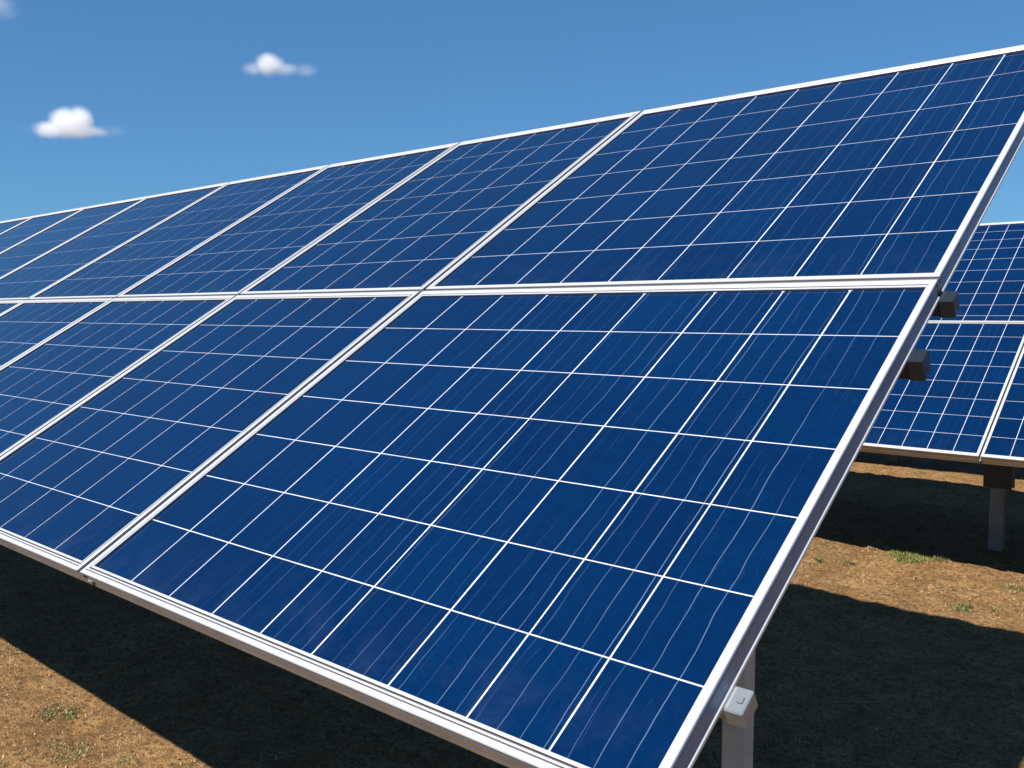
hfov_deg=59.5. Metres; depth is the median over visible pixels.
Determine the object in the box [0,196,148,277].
solar panel
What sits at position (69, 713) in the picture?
weed
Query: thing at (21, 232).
solar panel
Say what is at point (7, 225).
solar panel
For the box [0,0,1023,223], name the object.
sky
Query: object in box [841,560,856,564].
weed
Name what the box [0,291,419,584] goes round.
solar panel
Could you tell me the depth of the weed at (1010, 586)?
4.55 m
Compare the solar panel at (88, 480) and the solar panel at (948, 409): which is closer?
the solar panel at (88, 480)
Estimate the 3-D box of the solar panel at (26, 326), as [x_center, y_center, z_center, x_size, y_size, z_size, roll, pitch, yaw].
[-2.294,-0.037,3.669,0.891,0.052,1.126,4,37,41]
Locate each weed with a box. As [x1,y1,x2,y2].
[2,644,23,655]
[34,700,84,722]
[43,737,95,763]
[112,753,136,764]
[812,556,825,562]
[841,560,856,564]
[887,548,933,563]
[927,553,952,562]
[943,601,974,612]
[984,603,1004,611]
[998,582,1023,592]
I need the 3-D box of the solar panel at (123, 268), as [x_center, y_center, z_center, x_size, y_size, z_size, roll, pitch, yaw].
[-1.609,-0.734,4.409,0.891,0.052,1.300,4,37,41]
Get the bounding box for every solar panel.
[0,182,229,299]
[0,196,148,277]
[0,207,85,252]
[0,216,33,233]
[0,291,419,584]
[0,296,234,456]
[0,298,112,368]
[0,300,24,314]
[29,165,328,299]
[80,280,939,767]
[117,142,459,297]
[240,111,640,294]
[426,45,1023,292]
[860,322,1023,462]
[928,221,1023,322]
[980,347,1023,467]
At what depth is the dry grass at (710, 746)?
3.94 m
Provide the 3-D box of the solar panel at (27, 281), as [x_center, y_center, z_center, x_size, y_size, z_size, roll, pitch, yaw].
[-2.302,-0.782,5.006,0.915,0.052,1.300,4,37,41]
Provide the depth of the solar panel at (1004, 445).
4.46 m
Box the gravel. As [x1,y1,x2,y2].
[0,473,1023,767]
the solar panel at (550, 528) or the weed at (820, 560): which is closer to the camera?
the solar panel at (550, 528)
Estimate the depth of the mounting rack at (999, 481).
5.08 m
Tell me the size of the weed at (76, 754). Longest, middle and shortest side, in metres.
0.274 x 0.191 x 0.028 m
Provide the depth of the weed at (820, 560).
5.10 m
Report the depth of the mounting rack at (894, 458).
9.10 m
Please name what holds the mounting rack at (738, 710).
on the ground at (218, 739)
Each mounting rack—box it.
[0,278,959,767]
[890,454,899,462]
[970,322,1015,551]
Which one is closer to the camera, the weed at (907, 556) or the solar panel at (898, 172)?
the solar panel at (898, 172)
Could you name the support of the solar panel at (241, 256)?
on the mounting rack at (738, 710)
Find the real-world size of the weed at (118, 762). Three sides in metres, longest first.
0.088 x 0.076 x 0.016 m
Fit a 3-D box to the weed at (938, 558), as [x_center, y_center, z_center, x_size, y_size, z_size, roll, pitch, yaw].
[2.383,0.966,4.984,0.094,0.046,0.152,-3,5,-34]
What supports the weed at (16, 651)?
on the ground at (218, 739)
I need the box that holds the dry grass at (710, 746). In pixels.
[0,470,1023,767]
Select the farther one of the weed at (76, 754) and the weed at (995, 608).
the weed at (995, 608)
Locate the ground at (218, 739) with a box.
[0,451,1023,767]
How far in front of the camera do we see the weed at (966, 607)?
4.39 m
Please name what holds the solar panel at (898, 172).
on the mounting rack at (738, 710)
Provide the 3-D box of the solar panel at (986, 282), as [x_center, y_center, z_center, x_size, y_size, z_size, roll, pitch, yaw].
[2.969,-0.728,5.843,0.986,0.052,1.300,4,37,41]
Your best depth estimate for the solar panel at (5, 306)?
4.34 m
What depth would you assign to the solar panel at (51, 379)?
3.11 m
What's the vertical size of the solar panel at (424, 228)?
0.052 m

